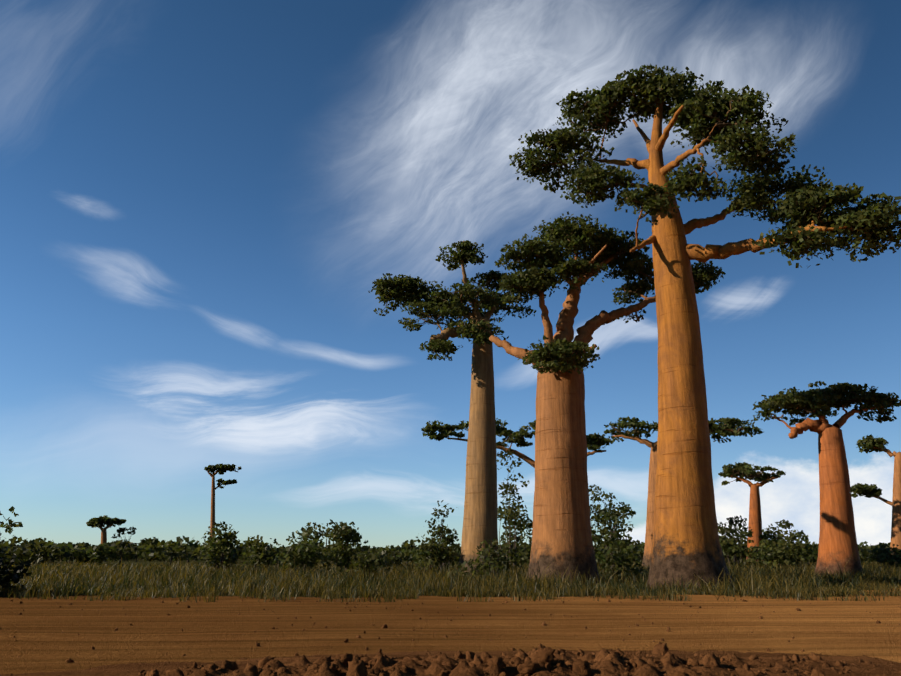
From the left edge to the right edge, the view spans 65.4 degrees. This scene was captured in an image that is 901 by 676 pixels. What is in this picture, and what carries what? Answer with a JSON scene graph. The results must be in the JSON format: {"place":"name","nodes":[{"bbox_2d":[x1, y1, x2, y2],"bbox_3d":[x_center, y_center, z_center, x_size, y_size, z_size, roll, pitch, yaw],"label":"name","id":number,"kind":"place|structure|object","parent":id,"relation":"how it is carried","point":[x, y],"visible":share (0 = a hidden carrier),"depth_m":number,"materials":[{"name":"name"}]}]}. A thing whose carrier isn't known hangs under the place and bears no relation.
{"place":"outdoors","nodes":[
{"label":"outdoors","id":0,"kind":"place"},
{"bbox_2d":[0,548,900,602],"bbox_3d":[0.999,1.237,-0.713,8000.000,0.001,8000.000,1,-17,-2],"label":"ground","id":1,"kind":"structure","parent":0,"point":[140,561],"depth_m":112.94,"materials":[{"name":"green plant"}]},
{"bbox_2d":[0,546,34,589],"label":"shrub","id":2,"kind":"object","parent":1,"relation":"on","point":[15,576],"visible":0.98,"depth_m":23.47,"materials":[{"name":"green plant"}]},
{"bbox_2d":[86,515,126,543],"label":"baobab","id":3,"kind":"object","parent":1,"relation":"on","point":[100,522],"visible":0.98,"depth_m":216.39,"materials":[{"name":"green plant"}]},
{"bbox_2d":[81,545,142,559],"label":"shrub","id":4,"kind":"object","parent":1,"relation":"on","point":[134,558],"depth_m":173.73,"materials":[{"name":"green plant"}]},
{"bbox_2d":[111,527,136,541],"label":"tree","id":5,"kind":"object","parent":1,"relation":"on","point":[123,530],"visible":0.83,"depth_m":218.90,"materials":[{"name":"green plant"}]},
{"bbox_2d":[143,555,177,560],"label":"shrub","id":6,"kind":"object","parent":1,"relation":"on","point":[153,559],"visible":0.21,"depth_m":147.65,"materials":[{"name":"green plant"}]},
{"bbox_2d":[194,521,238,571],"bbox_3d":[-18.776,16.833,56.472,3.395,3.999,4.639,1,-17,-2],"label":"shrub","id":7,"kind":"object","parent":1,"relation":"on","point":[222,543],"visible":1,"depth_m":55.93,"materials":[{"name":"green plant"}]},
{"bbox_2d":[204,463,241,535],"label":"baobab","id":8,"kind":"object","parent":1,"relation":"on","point":[221,469],"visible":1,"depth_m":278.46,"materials":[{"name":"green plant"}]},
{"bbox_2d":[241,535,289,569],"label":"shrub","id":9,"kind":"object","parent":1,"relation":"on","point":[263,549],"visible":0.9,"depth_m":59.66,"materials":[{"name":"green plant"}]},
{"bbox_2d":[273,522,341,571],"bbox_3d":[-10.792,15.970,53.470,5.026,3.900,4.304,1,-17,-2],"label":"shrub","id":10,"kind":"object","parent":1,"relation":"on","point":[304,554],"visible":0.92,"depth_m":52.94,"materials":[{"name":"green plant"}]},
{"bbox_2d":[322,522,371,570],"bbox_3d":[-8.350,16.789,56.340,4.123,4.016,4.307,1,-17,-2],"label":"shrub","id":11,"kind":"object","parent":1,"relation":"on","point":[347,535],"visible":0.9,"depth_m":56.14,"materials":[{"name":"green plant"}]},
{"bbox_2d":[346,548,393,575],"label":"shrub","id":12,"kind":"object","parent":1,"relation":"on","point":[368,560],"visible":0.9,"depth_m":45.07,"materials":[{"name":"green plant"}]},
{"bbox_2d":[376,545,403,566],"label":"shrub","id":13,"kind":"object","parent":1,"relation":"on","point":[391,552],"visible":0.46,"depth_m":65.72,"materials":[{"name":"green plant"}]},
{"bbox_2d":[412,534,459,573],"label":"shrub","id":14,"kind":"object","parent":1,"relation":"on","point":[435,551],"visible":0.94,"depth_m":48.75,"materials":[{"name":"green plant"}]},
{"bbox_2d":[422,546,460,566],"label":"shrub","id":15,"kind":"object","parent":1,"relation":"on","point":[451,557],"visible":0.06,"depth_m":80.11,"materials":[{"name":"green plant"}]},
{"bbox_2d":[425,500,460,570],"bbox_3d":[-0.627,17.247,61.372,3.250,6.092,3.621,6,-18,-17],"label":"sapling","id":16,"kind":"object","parent":1,"relation":"on","point":[440,532],"visible":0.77,"depth_m":61.16,"materials":[{"name":"green plant"}]},
{"bbox_2d":[0,506,890,564],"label":"scrub treeline","id":17,"kind":"object","parent":1,"relation":"on","point":[118,550],"visible":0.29,"depth_m":102.67,"materials":[{"name":"green plant"}]},
{"bbox_2d":[368,240,535,574],"bbox_3d":[-0.004,5.490,53.682,11.660,25.327,9.447,-10,-20,28],"label":"baobab","id":18,"kind":"object","parent":1,"relation":"on","point":[480,510],"visible":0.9,"depth_m":52.35,"materials":[{"name":"green plant"}]},
{"bbox_2d":[448,538,528,576],"bbox_3d":[1.988,13.414,42.360,3.240,2.567,5.291,16,-23,-42],"label":"shrub","id":19,"kind":"object","parent":1,"relation":"on","point":[496,554],"visible":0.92,"depth_m":41.59,"materials":[{"name":"green plant"}]},
{"bbox_2d":[497,447,532,568],"bbox_3d":[5.639,15.029,61.954,4.141,10.672,3.432,8,-19,-25],"label":"sapling","id":20,"kind":"object","parent":1,"relation":"on","point":[506,487],"visible":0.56,"depth_m":61.80,"materials":[{"name":"green plant"}]},
{"bbox_2d":[498,501,531,570],"bbox_3d":[5.374,16.329,57.655,2.857,5.631,3.183,-4,-18,13],"label":"shrub","id":21,"kind":"object","parent":1,"relation":"on","point":[516,516],"visible":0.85,"depth_m":57.45,"materials":[{"name":"green plant"}]},
{"bbox_2d":[421,418,612,467],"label":"baobab","id":22,"kind":"object","parent":1,"relation":"on","point":[595,441],"visible":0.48,"depth_m":82.45,"materials":[{"name":"green plant"}]},
{"bbox_2d":[589,484,607,553],"bbox_3d":[12.489,16.762,62.230,3.159,7.503,4.203,1,-17,-2],"label":"sapling","id":23,"kind":"object","parent":1,"relation":"on","point":[595,495],"visible":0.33,"depth_m":62.05,"materials":[{"name":"green plant"}]},
{"bbox_2d":[489,211,725,584],"bbox_3d":[9.171,2.918,38.254,14.241,20.840,7.447,5,-18,-16],"label":"baobab","id":24,"kind":"object","parent":1,"relation":"on","point":[562,541],"visible":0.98,"depth_m":37.16,"materials":[{"name":"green plant"}]},
{"bbox_2d":[590,491,635,567],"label":"tree","id":25,"kind":"object","parent":1,"relation":"on","point":[622,510],"visible":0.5,"depth_m":68.30,"materials":[{"name":"green plant"}]},
{"bbox_2d":[590,512,640,568],"bbox_3d":[13.689,17.421,60.016,5.030,4.973,3.964,10,-20,-29],"label":"shrub","id":26,"kind":"object","parent":1,"relation":"on","point":[606,533],"visible":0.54,"depth_m":59.96,"materials":[{"name":"green plant"}]},
{"bbox_2d":[594,541,647,576],"bbox_3d":[9.880,13.489,42.481,4.236,2.267,3.220,11,-20,-31],"label":"shrub","id":27,"kind":"object","parent":1,"relation":"on","point":[620,561],"visible":0.88,"depth_m":42.21,"materials":[{"name":"green plant"}]},
{"bbox_2d":[604,416,763,568],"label":"baobab","id":28,"kind":"object","parent":1,"relation":"on","point":[729,427],"visible":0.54,"depth_m":73.20,"materials":[{"name":"green plant"}]},
{"bbox_2d":[509,63,900,590],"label":"baobab","id":29,"kind":"object","parent":1,"relation":"on","point":[685,542],"visible":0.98,"depth_m":31.97,"materials":[{"name":"green plant"}]},
{"bbox_2d":[717,515,752,562],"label":"tree","id":30,"kind":"object","parent":1,"relation":"on","point":[731,521],"visible":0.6,"depth_m":85.37,"materials":[{"name":"green plant"}]},
{"bbox_2d":[718,526,757,566],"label":"shrub","id":31,"kind":"object","parent":1,"relation":"on","point":[741,551],"visible":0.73,"depth_m":70.83,"materials":[{"name":"green plant"}]},
{"bbox_2d":[718,462,785,560],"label":"baobab","id":32,"kind":"object","parent":1,"relation":"on","point":[745,470],"visible":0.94,"depth_m":98.77,"materials":[{"name":"green plant"}]},
{"bbox_2d":[740,530,818,567],"bbox_3d":[31.139,19.899,65.676,8.389,3.724,6.992,1,-17,-2],"label":"shrub","id":33,"kind":"object","parent":1,"relation":"on","point":[781,554],"visible":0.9,"depth_m":64.19,"materials":[{"name":"green plant"}]},
{"bbox_2d":[758,519,801,544],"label":"tree","id":34,"kind":"object","parent":1,"relation":"on","point":[767,534],"visible":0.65,"depth_m":87.84,"materials":[{"name":"green plant"}]},
{"bbox_2d":[752,381,900,576],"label":"baobab","id":35,"kind":"object","parent":1,"relation":"on","point":[837,536],"visible":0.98,"depth_m":43.76,"materials":[{"name":"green plant"}]},
{"bbox_2d":[858,547,867,560],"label":"shrub","id":36,"kind":"object","parent":1,"relation":"on","point":[862,553],"visible":0.06,"depth_m":82.79,"materials":[{"name":"green plant"}]},
{"bbox_2d":[850,483,891,505],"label":"baobab","id":37,"kind":"object","parent":1,"relation":"on","point":[868,491],"visible":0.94,"depth_m":100.66,"materials":[{"name":"green plant"}]},
{"bbox_2d":[856,434,900,562],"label":"baobab","id":38,"kind":"object","parent":1,"relation":"on","point":[869,443],"visible":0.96,"depth_m":75.01,"materials":[{"name":"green plant"}]},
{"bbox_2d":[864,542,900,567],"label":"shrub","id":39,"kind":"object","parent":1,"relation":"on","point":[886,555],"visible":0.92,"depth_m":57.31,"materials":[{"name":"green plant"}]},
{"bbox_2d":[0,588,900,674],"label":"dirt road","id":40,"kind":"structure","parent":0,"point":[48,647],"depth_m":13.51,"materials":[{"name":"brown soil"}]},
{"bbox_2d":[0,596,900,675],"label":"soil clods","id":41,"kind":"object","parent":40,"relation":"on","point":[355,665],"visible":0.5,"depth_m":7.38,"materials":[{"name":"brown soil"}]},
{"bbox_2d":[0,646,900,675],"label":"churned soil","id":42,"kind":"structure","parent":0,"point":[434,663],"depth_m":7.64,"materials":[{"name":"brown soil"}]},
{"bbox_2d":[0,0,900,547],"label":"sky","id":43,"kind":"structure","parent":0,"point":[203,203],"materials":[{"name":"blue"}]}
]}

